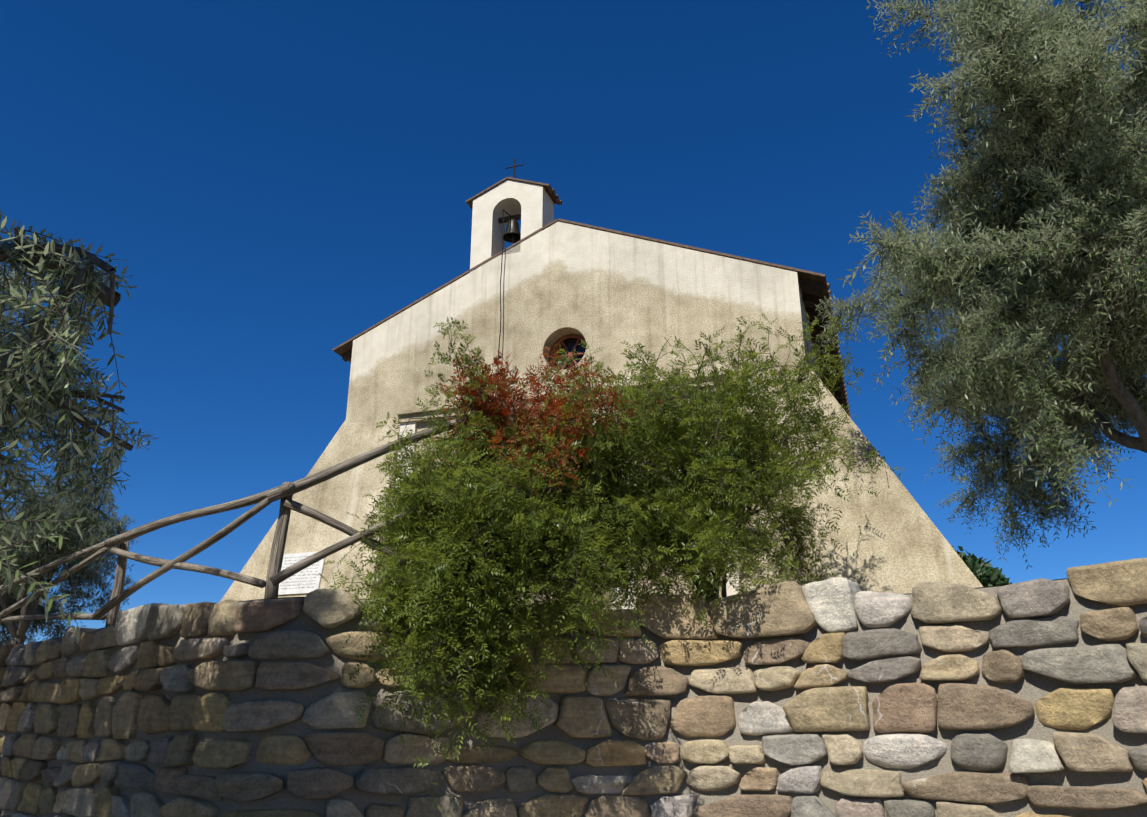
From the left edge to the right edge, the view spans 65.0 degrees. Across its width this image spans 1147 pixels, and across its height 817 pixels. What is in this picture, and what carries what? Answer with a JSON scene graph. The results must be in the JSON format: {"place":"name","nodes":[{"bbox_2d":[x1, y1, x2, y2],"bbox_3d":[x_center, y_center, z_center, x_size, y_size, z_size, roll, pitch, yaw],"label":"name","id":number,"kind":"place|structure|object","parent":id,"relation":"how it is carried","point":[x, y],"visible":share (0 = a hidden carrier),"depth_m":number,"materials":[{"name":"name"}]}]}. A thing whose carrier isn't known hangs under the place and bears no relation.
{"place":"outdoors","nodes":[
{"label":"outdoors","id":0,"kind":"place"},
{"bbox_2d":[0,225,150,601],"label":"olive tree","id":1,"kind":"object","parent":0,"point":[57,447],"depth_m":6.49,"materials":[{"name":"green plant"}]},
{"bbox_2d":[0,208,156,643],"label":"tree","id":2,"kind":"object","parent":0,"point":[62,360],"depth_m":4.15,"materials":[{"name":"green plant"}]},
{"bbox_2d":[16,578,1067,646],"bbox_3d":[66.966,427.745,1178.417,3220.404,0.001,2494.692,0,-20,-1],"label":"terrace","id":3,"kind":"structure","parent":0,"point":[572,611],"depth_m":7.55,"materials":[{"name":"grey stone"}]},
{"bbox_2d":[0,457,140,644],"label":"olive tree","id":4,"kind":"object","parent":3,"relation":"on","point":[47,550],"depth_m":21.20,"materials":[{"name":"green plant"}]},
{"bbox_2d":[0,401,508,626],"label":"fence","id":5,"kind":"object","parent":3,"relation":"on","point":[284,492],"visible":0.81,"depth_m":8.50,"materials":[{"name":"brown wood"}]},
{"bbox_2d":[318,317,748,809],"bbox_3d":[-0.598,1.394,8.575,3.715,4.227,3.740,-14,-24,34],"label":"bush","id":6,"kind":"object","parent":3,"relation":"on","point":[489,554],"visible":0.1,"depth_m":7.53,"materials":[{"name":"green plant"}]},
{"bbox_2d":[221,369,982,600],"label":"buttresses","id":7,"kind":"structure","parent":3,"relation":"on","point":[891,539],"depth_m":11.74,"materials":[{"name":"paint"}]},
{"bbox_2d":[278,552,324,594],"bbox_3d":[-4.196,2.522,13.786,0.800,0.660,0.021,-7,-32,18],"label":"plaque","id":8,"kind":"object","parent":7,"relation":"attached to","point":[306,580],"visible":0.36,"depth_m":13.72,"materials":[{"name":"stone"}]},
{"bbox_2d":[499,292,912,630],"bbox_3d":[1.407,0.727,9.509,4.268,3.431,3.996,0,-20,-1],"label":"bush","id":9,"kind":"object","parent":3,"relation":"on","point":[691,458],"depth_m":8.69,"materials":[{"name":"green plant"}]},
{"bbox_2d":[801,291,820,379],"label":"chapel walls","id":10,"kind":"structure","parent":3,"relation":"on","point":[808,342],"depth_m":14.19,"materials":[{"name":"beige paint"}]},
{"bbox_2d":[396,371,731,423],"bbox_3d":[-0.282,-0.149,13.780,5.400,0.180,0.160,-7,-21,18],"label":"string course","id":11,"kind":"object","parent":10,"relation":"attached to","point":[406,415],"visible":0.32,"depth_m":14.30,"materials":[{"name":"paint"}]},
{"bbox_2d":[392,390,738,611],"bbox_3d":[-0.300,1.642,13.073,5.360,3.670,0.270,-7,-21,18],"label":"door surround","id":12,"kind":"object","parent":10,"relation":"attached to","point":[730,590],"visible":0.06,"depth_m":13.07,"materials":[{"name":"white paint"}]},
{"bbox_2d":[554,338,585,368],"bbox_3d":[-0.036,-0.838,14.402,0.760,0.760,0.020,-7,-21,18],"label":"window glass","id":13,"kind":"object","parent":10,"relation":"attached to","point":[569,343],"depth_m":14.44,"materials":[{"name":"glass"}]},
{"bbox_2d":[332,219,850,417],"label":"roof","id":14,"kind":"structure","parent":10,"relation":"on","point":[343,348],"depth_m":14.72,"materials":[{"name":"tile"}]},
{"bbox_2d":[470,180,553,271],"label":"bell tower","id":15,"kind":"structure","parent":14,"relation":"on","point":[532,205],"depth_m":15.39,"materials":[{"name":"white paint"}]},
{"bbox_2d":[498,209,512,379],"bbox_3d":[-1.126,-1.783,14.856,0.048,3.388,0.406,-7,-21,18],"label":"bell rope","id":16,"kind":"object","parent":15,"relation":"hanging from","point":[500,278],"visible":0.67,"depth_m":14.84,"materials":[{"name":"fabric"}]},
{"bbox_2d":[498,214,520,222],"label":"bell support beam","id":17,"kind":"structure","parent":15,"relation":"attached to","point":[508,218],"depth_m":15.59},
{"bbox_2d":[503,219,520,242],"bbox_3d":[-1.047,-3.066,15.520,0.350,0.400,0.350,-7,-21,18],"label":"bell","id":18,"kind":"object","parent":17,"relation":"hanging from","point":[512,233],"visible":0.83,"depth_m":15.48,"materials":[{"name":"metal"}]},
{"bbox_2d":[466,177,561,209],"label":"bell tower roof","id":19,"kind":"structure","parent":15,"relation":"on","point":[550,191],"depth_m":15.57,"materials":[{"name":"brown tile"}]},
{"bbox_2d":[505,158,523,177],"bbox_3d":[-1.047,-4.185,15.927,0.340,0.570,0.024,-7,-21,18],"label":"cross","id":20,"kind":"object","parent":15,"relation":"attached to","point":[514,166],"visible":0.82,"depth_m":15.95,"materials":[{"name":"metal"}]},
{"bbox_2d":[342,278,845,411],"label":"rafters","id":21,"kind":"object","parent":10,"relation":"on","point":[812,285],"visible":0.15,"depth_m":14.69,"materials":[{"name":"brown wood"}]},
{"bbox_2d":[952,546,1011,586],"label":"tree","id":22,"kind":"object","parent":3,"relation":"on","point":[987,575],"depth_m":67.24,"materials":[{"name":"green plant"}]},
{"bbox_2d":[0,0,1146,644],"label":"sky","id":23,"kind":"structure","parent":0,"point":[275,181],"materials":[{"name":"blue"}]},
{"bbox_2d":[345,222,807,608],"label":"church facade","id":24,"kind":"structure","parent":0,"point":[608,291],"depth_m":14.32,"materials":[{"name":"beige paint"}]},
{"bbox_2d":[549,334,585,369],"bbox_3d":[-0.049,-0.851,14.366,0.720,0.712,0.060,-7,-21,18],"label":"window frame","id":25,"kind":"object","parent":24,"relation":"in","point":[579,338],"visible":0.44,"depth_m":14.40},
{"bbox_2d":[805,0,1146,569],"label":"olive","id":26,"kind":"object","parent":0,"point":[1008,225],"depth_m":8.49,"materials":[{"name":"green plant"}]},
{"label":"ground","id":27,"kind":"structure","parent":0,"visible":0},
{"bbox_2d":[0,304,35,452],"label":"olive tree","id":28,"kind":"object","parent":27,"relation":"on","point":[11,328],"depth_m":8.65,"materials":[{"name":"green plant"}]},
{"bbox_2d":[0,558,1146,816],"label":"mortar wall","id":29,"kind":"structure","parent":27,"relation":"on","point":[1032,687],"depth_m":7.33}
]}

